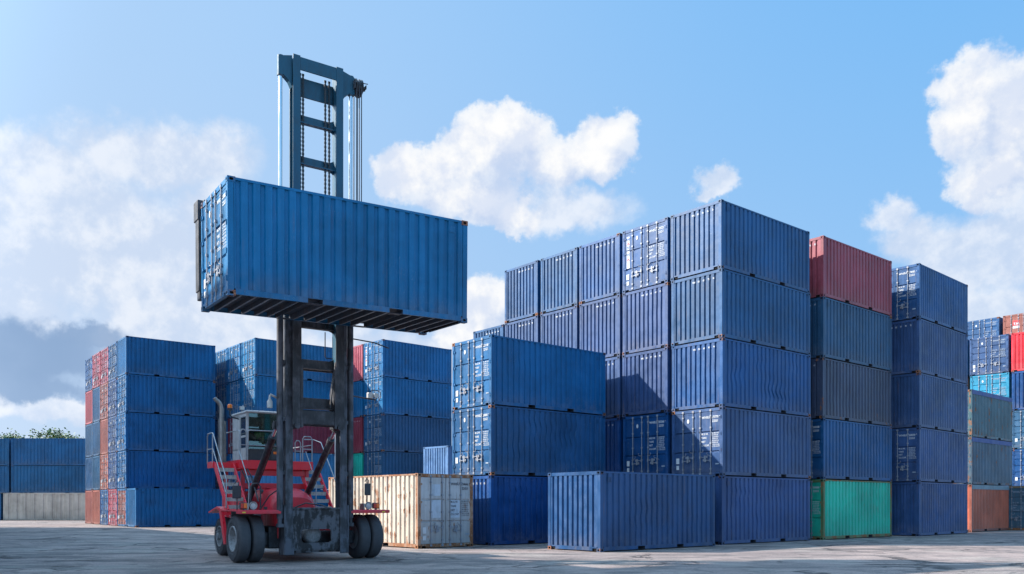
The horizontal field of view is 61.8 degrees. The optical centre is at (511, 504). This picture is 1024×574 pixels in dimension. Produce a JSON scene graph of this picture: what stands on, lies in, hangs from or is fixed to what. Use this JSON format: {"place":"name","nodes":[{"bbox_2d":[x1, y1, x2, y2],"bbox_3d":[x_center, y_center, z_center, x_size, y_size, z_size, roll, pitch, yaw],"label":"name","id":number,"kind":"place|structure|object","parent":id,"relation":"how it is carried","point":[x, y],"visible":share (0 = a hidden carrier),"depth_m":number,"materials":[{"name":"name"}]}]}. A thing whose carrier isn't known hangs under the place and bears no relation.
{"place":"outdoors","nodes":[
{"label":"outdoors","id":0,"kind":"place"},
{"bbox_2d":[0,520,1023,573],"bbox_3d":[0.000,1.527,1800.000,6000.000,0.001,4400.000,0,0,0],"label":"ground","id":1,"kind":"structure","parent":0,"point":[54,547],"depth_m":24.50,"materials":[{"name":"concrete"}]},
{"bbox_2d":[3,493,84,519],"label":"long container","id":2,"kind":"object","parent":1,"relation":"on","point":[43,506],"visible":0.62,"depth_m":80.99,"materials":[{"name":"metal"}]},
{"bbox_2d":[11,466,91,492],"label":"long container","id":3,"kind":"object","parent":2,"relation":"on","point":[47,479],"visible":0.46,"depth_m":80.97,"materials":[{"name":"metal"}]},
{"bbox_2d":[11,438,84,465],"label":"long container","id":4,"kind":"object","parent":3,"relation":"on","point":[47,451],"visible":0.45,"depth_m":80.98,"materials":[{"name":"metal"}]},
{"bbox_2d":[117,489,125,526],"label":"shipping container","id":5,"kind":"object","parent":1,"relation":"on","point":[121,507],"visible":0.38,"depth_m":59.08,"materials":[{"name":"metal"}]},
{"bbox_2d":[117,450,214,488],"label":"shipping container","id":6,"kind":"object","parent":5,"relation":"on","point":[154,469],"visible":0.97,"depth_m":59.71,"materials":[{"name":"metal"}]},
{"bbox_2d":[117,412,214,453],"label":"shipping container","id":7,"kind":"object","parent":6,"relation":"on","point":[157,432],"visible":0.94,"depth_m":59.63,"materials":[{"name":"metal"}]},
{"bbox_2d":[117,374,214,417],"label":"shipping container","id":8,"kind":"object","parent":7,"relation":"on","point":[157,395],"visible":0.93,"depth_m":59.73,"materials":[{"name":"metal"}]},
{"bbox_2d":[117,336,215,381],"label":"shipping container","id":9,"kind":"object","parent":8,"relation":"on","point":[159,358],"visible":0.91,"depth_m":59.69,"materials":[{"name":"metal"}]},
{"bbox_2d":[126,488,221,526],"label":"shipping container","id":10,"kind":"object","parent":1,"relation":"on","point":[156,507],"visible":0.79,"depth_m":57.57,"materials":[{"name":"metal"}]},
{"bbox_2d":[245,489,328,506],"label":"shipping container","id":11,"kind":"object","parent":1,"relation":"on","point":[320,497],"visible":0.05,"depth_m":61.81,"materials":[{"name":"metal"}]},
{"bbox_2d":[245,453,334,489],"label":"shipping container","id":12,"kind":"object","parent":11,"relation":"on","point":[326,472],"visible":0.18,"depth_m":61.51,"materials":[{"name":"metal"}]},
{"bbox_2d":[293,426,334,453],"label":"shipping container","id":13,"kind":"object","parent":12,"relation":"on","point":[321,434],"visible":0.18,"depth_m":61.51,"materials":[{"name":"metal"}]},
{"bbox_2d":[241,375,330,411],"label":"shipping container","id":14,"kind":"object","parent":13,"relation":"on","point":[256,391],"visible":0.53,"depth_m":59.58,"materials":[{"name":"metal"}]},
{"bbox_2d":[241,338,331,382],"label":"shipping container","id":15,"kind":"object","parent":14,"relation":"on","point":[258,356],"visible":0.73,"depth_m":59.66,"materials":[{"name":"metal"}]},
{"bbox_2d":[194,53,389,562],"bbox_3d":[-6.679,-5.123,24.826,6.213,13.300,6.373,0,0,-34],"label":"container handler","id":16,"kind":"object","parent":1,"relation":"on","point":[284,514],"visible":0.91,"depth_m":23.03,"materials":[{"name":"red metal"}]},
{"bbox_2d":[201,175,467,334],"bbox_3d":[-4.360,-5.970,21.369,6.092,2.591,2.438,-1,2,-33],"label":"shipping container","id":17,"kind":"object","parent":16,"relation":"on","point":[271,250],"visible":1,"depth_m":20.27,"materials":[{"name":"metal"}]},
{"bbox_2d":[201,194,214,305],"bbox_3d":[-7.182,-5.957,20.230,0.119,2.481,1.154,-1,2,-33],"label":"door","id":18,"kind":"structure","parent":17,"relation":"in","point":[208,217],"depth_m":20.22,"materials":[{"name":"paint"}]},
{"bbox_2d":[214,184,226,299],"bbox_3d":[-6.548,-5.919,19.251,0.119,2.481,1.179,-1,2,-33],"label":"door","id":19,"kind":"structure","parent":17,"relation":"in","point":[220,221],"depth_m":19.21,"materials":[{"name":"paint"}]},
{"bbox_2d":[328,473,472,548],"bbox_3d":[-4.314,0.232,32.309,2.438,2.591,6.092,0,0,-42],"label":"shipping container","id":20,"kind":"object","parent":1,"relation":"on","point":[430,510],"visible":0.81,"depth_m":30.17,"materials":[{"name":"metal"}]},
{"bbox_2d":[419,475,445,545],"bbox_3d":[-2.758,0.226,29.694,1.154,2.481,0.119,0,0,-42],"label":"door","id":21,"kind":"structure","parent":20,"relation":"in","point":[433,489],"depth_m":29.73,"materials":[{"name":"paint"}]},
{"bbox_2d":[446,476,471,545],"bbox_3d":[-1.887,0.226,30.470,1.179,2.481,0.119,0,0,-42],"label":"door","id":22,"kind":"structure","parent":20,"relation":"in","point":[458,501],"depth_m":30.46,"materials":[{"name":"paint"}]},
{"bbox_2d":[473,475,547,545],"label":"shipping container","id":23,"kind":"object","parent":1,"relation":"on","point":[510,509],"visible":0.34,"depth_m":32.15,"materials":[{"name":"metal"}]},
{"bbox_2d":[452,405,604,476],"bbox_3d":[0.746,-2.362,34.303,6.092,2.591,2.438,0,0,-40],"label":"shipping container","id":24,"kind":"object","parent":23,"relation":"on","point":[487,440],"visible":0.87,"depth_m":32.85,"materials":[{"name":"metal"}]},
{"bbox_2d":[453,409,471,474],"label":"door","id":25,"kind":"structure","parent":24,"relation":"in","point":[462,435],"depth_m":32.78,"materials":[{"name":"paint"}]},
{"bbox_2d":[472,407,490,473],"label":"door","id":26,"kind":"structure","parent":24,"relation":"in","point":[480,418],"depth_m":31.97,"materials":[{"name":"paint"}]},
{"bbox_2d":[452,334,605,415],"bbox_3d":[0.756,-4.957,34.318,6.092,2.591,2.438,0,0,-40],"label":"shipping container","id":27,"kind":"object","parent":24,"relation":"on","point":[492,369],"visible":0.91,"depth_m":32.90,"materials":[{"name":"metal"}]},
{"bbox_2d":[453,341,471,406],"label":"door","id":28,"kind":"structure","parent":27,"relation":"in","point":[463,353],"depth_m":32.80,"materials":[{"name":"paint"}]},
{"bbox_2d":[472,338,490,404],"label":"door","id":29,"kind":"structure","parent":27,"relation":"in","point":[480,349],"depth_m":31.99,"materials":[{"name":"paint"}]},
{"bbox_2d":[548,471,714,551],"bbox_3d":[4.318,0.232,30.083,6.092,2.591,2.438,0,0,-41],"label":"shipping container","id":30,"kind":"object","parent":1,"relation":"on","point":[600,511],"visible":1,"depth_m":28.55,"materials":[{"name":"metal"}]},
{"bbox_2d":[715,476,809,544],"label":"shipping container","id":31,"kind":"object","parent":1,"relation":"on","point":[753,509],"visible":0.84,"depth_m":33.71,"materials":[{"name":"metal"}]},
{"bbox_2d":[672,407,810,478],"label":"shipping container","id":32,"kind":"object","parent":31,"relation":"on","point":[724,441],"visible":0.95,"depth_m":33.38,"materials":[{"name":"metal"}]},
{"bbox_2d":[673,411,696,473],"bbox_3d":[6.762,-2.367,33.430,0.119,2.481,1.154,0,0,-40],"label":"door","id":33,"kind":"structure","parent":32,"relation":"in","point":[685,436],"depth_m":33.41,"materials":[{"name":"paint"}]},
{"bbox_2d":[697,409,721,474],"bbox_3d":[7.507,-2.367,32.532,0.119,2.481,1.179,0,0,-40],"label":"door","id":34,"kind":"structure","parent":32,"relation":"in","point":[708,423],"depth_m":32.58,"materials":[{"name":"paint"}]},
{"bbox_2d":[672,337,810,416],"bbox_3d":[9.450,-4.957,34.916,6.092,2.591,2.438,0,0,-40],"label":"shipping container","id":35,"kind":"object","parent":32,"relation":"on","point":[722,372],"visible":0.91,"depth_m":33.37,"materials":[{"name":"metal"}]},
{"bbox_2d":[671,268,809,354],"bbox_3d":[9.431,-7.551,34.912,6.092,2.591,2.438,0,0,-40],"label":"shipping container","id":36,"kind":"object","parent":35,"relation":"on","point":[719,303],"visible":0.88,"depth_m":33.39,"materials":[{"name":"metal"}]},
{"bbox_2d":[670,199,809,292],"bbox_3d":[9.405,-10.145,34.927,6.092,2.591,2.438,0,0,-40],"label":"shipping container","id":37,"kind":"object","parent":36,"relation":"on","point":[718,234],"visible":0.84,"depth_m":33.38,"materials":[{"name":"metal"}]},
{"bbox_2d":[810,479,891,539],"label":"shipping container","id":38,"kind":"object","parent":1,"relation":"on","point":[847,509],"visible":0.74,"depth_m":37.84,"materials":[{"name":"metal"}]},
{"bbox_2d":[810,481,822,537],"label":"door","id":39,"kind":"structure","parent":38,"relation":"in","point":[815,487],"depth_m":36.72,"materials":[{"name":"paint"}]},
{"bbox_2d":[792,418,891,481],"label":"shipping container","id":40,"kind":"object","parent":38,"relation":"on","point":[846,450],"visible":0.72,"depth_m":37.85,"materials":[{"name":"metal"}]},
{"bbox_2d":[811,420,822,477],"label":"door","id":41,"kind":"structure","parent":40,"relation":"in","point":[816,441],"depth_m":36.68,"materials":[{"name":"paint"}]},
{"bbox_2d":[804,357,890,425],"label":"shipping container","id":42,"kind":"object","parent":40,"relation":"on","point":[844,391],"visible":0.69,"depth_m":37.91,"materials":[{"name":"metal"}]},
{"bbox_2d":[810,296,891,370],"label":"shipping container","id":43,"kind":"object","parent":42,"relation":"on","point":[846,332],"visible":0.73,"depth_m":37.89,"materials":[{"name":"metal"}]},
{"bbox_2d":[809,235,891,315],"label":"shipping container","id":44,"kind":"object","parent":43,"relation":"on","point":[844,273],"visible":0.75,"depth_m":37.79,"materials":[{"name":"metal"}]},
{"bbox_2d":[892,482,967,535],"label":"shipping container","id":45,"kind":"object","parent":1,"relation":"on","point":[923,508],"visible":0.87,"depth_m":41.49,"materials":[{"name":"metal"}]},
{"bbox_2d":[881,427,967,483],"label":"shipping container","id":46,"kind":"object","parent":45,"relation":"on","point":[919,454],"visible":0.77,"depth_m":41.52,"materials":[{"name":"metal"}]},
{"bbox_2d":[894,429,918,480],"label":"door","id":47,"kind":"structure","parent":46,"relation":"in","point":[905,442],"depth_m":41.10,"materials":[{"name":"paint"}]},
{"bbox_2d":[891,372,967,433],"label":"shipping container","id":48,"kind":"object","parent":46,"relation":"on","point":[921,400],"visible":0.7,"depth_m":41.54,"materials":[{"name":"metal"}]},
{"bbox_2d":[885,318,967,383],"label":"shipping container","id":49,"kind":"object","parent":48,"relation":"on","point":[920,345],"visible":0.78,"depth_m":41.54,"materials":[{"name":"metal"}]},
{"bbox_2d":[892,263,967,334],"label":"shipping container","id":50,"kind":"object","parent":49,"relation":"on","point":[921,291],"visible":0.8,"depth_m":41.48,"materials":[{"name":"metal"}]},
{"bbox_2d":[894,266,918,319],"bbox_3d":[18.914,-10.149,41.027,0.119,2.481,1.179,0,0,-42],"label":"door","id":51,"kind":"structure","parent":50,"relation":"in","point":[905,280],"depth_m":41.06,"materials":[{"name":"paint"}]},
{"bbox_2d":[967,485,1008,531],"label":"shipping container","id":52,"kind":"object","parent":1,"relation":"on","point":[987,507],"visible":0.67,"depth_m":48.01,"materials":[{"name":"metal"}]},
{"bbox_2d":[954,437,1011,485],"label":"shipping container","id":53,"kind":"object","parent":52,"relation":"on","point":[989,461],"visible":0.4,"depth_m":48.18,"materials":[{"name":"metal"}]},
{"bbox_2d":[962,389,1012,441],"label":"shipping container","id":54,"kind":"object","parent":53,"relation":"on","point":[989,415],"visible":0.39,"depth_m":48.18,"materials":[{"name":"metal"}]},
{"bbox_2d":[1009,486,1023,529],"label":"shipping container","id":55,"kind":"object","parent":1,"relation":"on","point":[1016,507],"visible":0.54,"depth_m":49.83,"materials":[{"name":"metal"}]},
{"bbox_2d":[1009,487,1023,528],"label":"door","id":56,"kind":"structure","parent":55,"relation":"in","point":[1016,495],"depth_m":49.83,"materials":[{"name":"paint"}]},
{"bbox_2d":[0,0,1023,489],"label":"sky","id":57,"kind":"structure","parent":0,"point":[891,130],"materials":[{"name":"blue"}]},
{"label":"shipping container","id":58,"kind":"object","parent":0,"visible":0},
{"bbox_2d":[968,317,1002,339],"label":"shipping container","id":59,"kind":"object","parent":58,"relation":"on","point":[988,327],"visible":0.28,"depth_m":64.77,"materials":[{"name":"metal"}]},
{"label":"shipping container","id":60,"kind":"object","parent":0,"visible":0},
{"bbox_2d":[1003,313,1023,334],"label":"shipping container","id":61,"kind":"object","parent":60,"relation":"on","point":[1014,323],"visible":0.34,"depth_m":63.25,"materials":[{"name":"metal"}]},
{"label":"shipping container","id":62,"kind":"object","parent":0,"visible":0},
{"bbox_2d":[227,454,314,489],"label":"shipping container","id":63,"kind":"object","parent":62,"relation":"on","point":[229,457],"visible":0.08,"depth_m":62.08,"materials":[{"name":"metal"}]},
{"bbox_2d":[228,418,232,453],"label":"shipping container","id":64,"kind":"object","parent":63,"relation":"on","point":[230,436],"visible":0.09,"depth_m":62.16,"materials":[{"name":"metal"}]},
{"bbox_2d":[228,380,240,418],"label":"shipping container","id":65,"kind":"object","parent":64,"relation":"on","point":[234,394],"visible":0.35,"depth_m":61.67,"materials":[{"name":"metal"}]},
{"bbox_2d":[227,343,240,382],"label":"shipping container","id":66,"kind":"object","parent":65,"relation":"on","point":[234,363],"visible":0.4,"depth_m":61.50,"materials":[{"name":"metal"}]},
{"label":"shipping container","id":67,"kind":"object","parent":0,"visible":0},
{"bbox_2d":[215,454,231,489],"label":"shipping container","id":68,"kind":"object","parent":67,"relation":"on","point":[217,484],"visible":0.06,"depth_m":64.20,"materials":[{"name":"paint"}]},
{"bbox_2d":[215,419,227,455],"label":"shipping container","id":69,"kind":"object","parent":68,"relation":"on","point":[216,434],"visible":0.12,"depth_m":64.18,"materials":[{"name":"metal"}]},
{"bbox_2d":[215,384,227,420],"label":"shipping container","id":70,"kind":"object","parent":69,"relation":"on","point":[221,393],"visible":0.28,"depth_m":63.47,"materials":[{"name":"metal"}]},
{"bbox_2d":[215,348,227,386],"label":"shipping container","id":71,"kind":"object","parent":70,"relation":"on","point":[221,367],"visible":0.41,"depth_m":63.55,"materials":[{"name":"metal"}]},
{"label":"shipping container","id":72,"kind":"object","parent":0,"visible":0},
{"bbox_2d":[364,451,422,475],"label":"shipping container","id":73,"kind":"object","parent":72,"relation":"on","point":[384,463],"visible":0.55,"depth_m":60.17,"materials":[{"name":"metal"}]},
{"bbox_2d":[364,414,451,452],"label":"shipping container","id":74,"kind":"object","parent":73,"relation":"on","point":[395,433],"visible":0.87,"depth_m":60.64,"materials":[{"name":"metal"}]},
{"bbox_2d":[364,376,451,419],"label":"shipping container","id":75,"kind":"object","parent":74,"relation":"on","point":[407,397],"visible":0.89,"depth_m":60.77,"materials":[{"name":"metal"}]},
{"bbox_2d":[364,339,451,384],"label":"shipping container","id":76,"kind":"object","parent":75,"relation":"on","point":[404,360],"visible":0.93,"depth_m":60.77,"materials":[{"name":"metal"}]},
{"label":"shipping container","id":77,"kind":"object","parent":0,"visible":0},
{"bbox_2d":[353,453,363,475],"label":"shipping container","id":78,"kind":"object","parent":77,"relation":"on","point":[358,464],"visible":0.11,"depth_m":61.57,"materials":[{"name":"metal"}]},
{"bbox_2d":[353,417,363,453],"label":"shipping container","id":79,"kind":"object","parent":78,"relation":"on","point":[358,434],"visible":0.16,"depth_m":61.58,"materials":[{"name":"metal"}]},
{"bbox_2d":[353,380,363,417],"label":"shipping container","id":80,"kind":"object","parent":79,"relation":"on","point":[358,403],"visible":0.08,"depth_m":61.59,"materials":[{"name":"metal"}]},
{"bbox_2d":[353,344,363,381],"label":"shipping container","id":81,"kind":"object","parent":80,"relation":"on","point":[358,362],"visible":0.14,"depth_m":61.57,"materials":[{"name":"metal"}]},
{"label":"shipping container","id":82,"kind":"object","parent":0,"visible":0},
{"bbox_2d":[423,445,451,473],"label":"shipping container","id":83,"kind":"object","parent":82,"relation":"on","point":[437,459],"visible":0.12,"depth_m":53.97,"materials":[{"name":"metal"}]},
{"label":"shipping container","id":84,"kind":"object","parent":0,"visible":0},
{"bbox_2d":[623,412,671,473],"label":"shipping container","id":85,"kind":"object","parent":84,"relation":"on","point":[647,443],"visible":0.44,"depth_m":34.85,"materials":[{"name":"metal"}]},
{"bbox_2d":[624,416,644,472],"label":"door","id":86,"kind":"structure","parent":85,"relation":"in","point":[635,428],"depth_m":35.40,"materials":[{"name":"paint"}]},
{"bbox_2d":[622,347,671,416],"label":"shipping container","id":87,"kind":"object","parent":85,"relation":"on","point":[646,382],"visible":0.23,"depth_m":34.88,"materials":[{"name":"metal"}]},
{"bbox_2d":[622,282,671,354],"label":"shipping container","id":88,"kind":"object","parent":87,"relation":"on","point":[647,319],"visible":0.25,"depth_m":34.89,"materials":[{"name":"metal"}]},
{"bbox_2d":[622,217,670,292],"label":"shipping container","id":89,"kind":"object","parent":88,"relation":"on","point":[646,255],"visible":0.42,"depth_m":34.84,"materials":[{"name":"metal"}]},
{"bbox_2d":[624,227,644,289],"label":"door","id":90,"kind":"structure","parent":89,"relation":"in","point":[634,254],"depth_m":35.41,"materials":[{"name":"paint"}]},
{"bbox_2d":[645,221,666,285],"bbox_3d":[5.807,-10.149,34.530,0.119,2.481,1.179,0,0,-40],"label":"door","id":91,"kind":"structure","parent":89,"relation":"in","point":[655,241],"depth_m":34.56,"materials":[{"name":"paint"}]},
{"bbox_2d":[645,415,666,472],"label":"door","id":92,"kind":"structure","parent":85,"relation":"in","point":[655,427],"depth_m":34.57,"materials":[{"name":"paint"}]},
{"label":"shipping container","id":93,"kind":"object","parent":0,"visible":0},
{"bbox_2d":[605,417,622,471],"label":"shipping container","id":94,"kind":"object","parent":93,"relation":"on","point":[613,444],"visible":0.07,"depth_m":36.34,"materials":[{"name":"metal"}]},
{"bbox_2d":[605,356,622,418],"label":"shipping container","id":95,"kind":"object","parent":94,"relation":"on","point":[613,387],"visible":0.05,"depth_m":36.35,"materials":[{"name":"metal"}]},
{"bbox_2d":[579,294,622,358],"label":"shipping container","id":96,"kind":"object","parent":95,"relation":"on","point":[601,325],"visible":0.19,"depth_m":36.79,"materials":[{"name":"metal"}]},
{"bbox_2d":[579,233,622,304],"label":"shipping container","id":97,"kind":"object","parent":96,"relation":"on","point":[601,269],"visible":0.39,"depth_m":36.91,"materials":[{"name":"metal"}]},
{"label":"shipping container","id":98,"kind":"object","parent":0,"visible":0},
{"bbox_2d":[540,305,579,348],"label":"shipping container","id":99,"kind":"object","parent":98,"relation":"on","point":[561,327],"visible":0.12,"depth_m":38.77,"materials":[{"name":"metal"}]},
{"bbox_2d":[541,247,578,313],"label":"shipping container","id":100,"kind":"object","parent":99,"relation":"on","point":[559,281],"visible":0.21,"depth_m":38.88,"materials":[{"name":"metal"}]},
{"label":"shipping container","id":101,"kind":"object","parent":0,"visible":0},
{"bbox_2d":[505,315,540,342],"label":"shipping container","id":102,"kind":"object","parent":101,"relation":"on","point":[528,329],"visible":0.07,"depth_m":40.71,"materials":[{"name":"metal"}]},
{"bbox_2d":[505,260,540,322],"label":"shipping container","id":103,"kind":"object","parent":102,"relation":"on","point":[522,291],"visible":0.21,"depth_m":40.88,"materials":[{"name":"metal"}]},
{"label":"shipping container","id":104,"kind":"object","parent":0,"visible":0},
{"bbox_2d":[970,372,1011,397],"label":"shipping container","id":105,"kind":"object","parent":104,"relation":"on","point":[1000,384],"visible":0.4,"depth_m":58.05,"materials":[{"name":"metal"}]},
{"bbox_2d":[970,334,1011,375],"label":"shipping container","id":106,"kind":"object","parent":105,"relation":"on","point":[990,355],"visible":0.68,"depth_m":58.23,"materials":[{"name":"metal"}]},
{"bbox_2d":[971,337,988,374],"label":"door","id":107,"kind":"structure","parent":106,"relation":"in","point":[980,347],"depth_m":58.69,"materials":[{"name":"paint"}]},
{"bbox_2d":[989,336,1007,372],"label":"door","id":108,"kind":"structure","parent":106,"relation":"in","point":[997,345],"depth_m":57.90,"materials":[{"name":"paint"}]},
{"bbox_2d":[989,374,1007,396],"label":"door","id":109,"kind":"structure","parent":105,"relation":"in","point":[997,384],"depth_m":57.86,"materials":[{"name":"paint"}]},
{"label":"shipping container","id":110,"kind":"object","parent":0,"visible":0},
{"bbox_2d":[1012,449,1023,485],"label":"shipping container","id":111,"kind":"object","parent":110,"relation":"on","point":[1017,467],"visible":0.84,"depth_m":56.99,"materials":[{"name":"metal"}]},
{"bbox_2d":[1012,410,1023,448],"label":"shipping container","id":112,"kind":"object","parent":111,"relation":"on","point":[1018,429],"visible":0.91,"depth_m":56.98,"materials":[{"name":"metal"}]},
{"bbox_2d":[1012,371,1023,410],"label":"shipping container","id":113,"kind":"object","parent":112,"relation":"on","point":[1018,390],"visible":0.97,"depth_m":56.97,"materials":[{"name":"metal"}]},
{"bbox_2d":[1011,332,1023,371],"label":"shipping container","id":114,"kind":"object","parent":113,"relation":"on","point":[1017,352],"visible":0.94,"depth_m":57.01,"materials":[{"name":"metal"}]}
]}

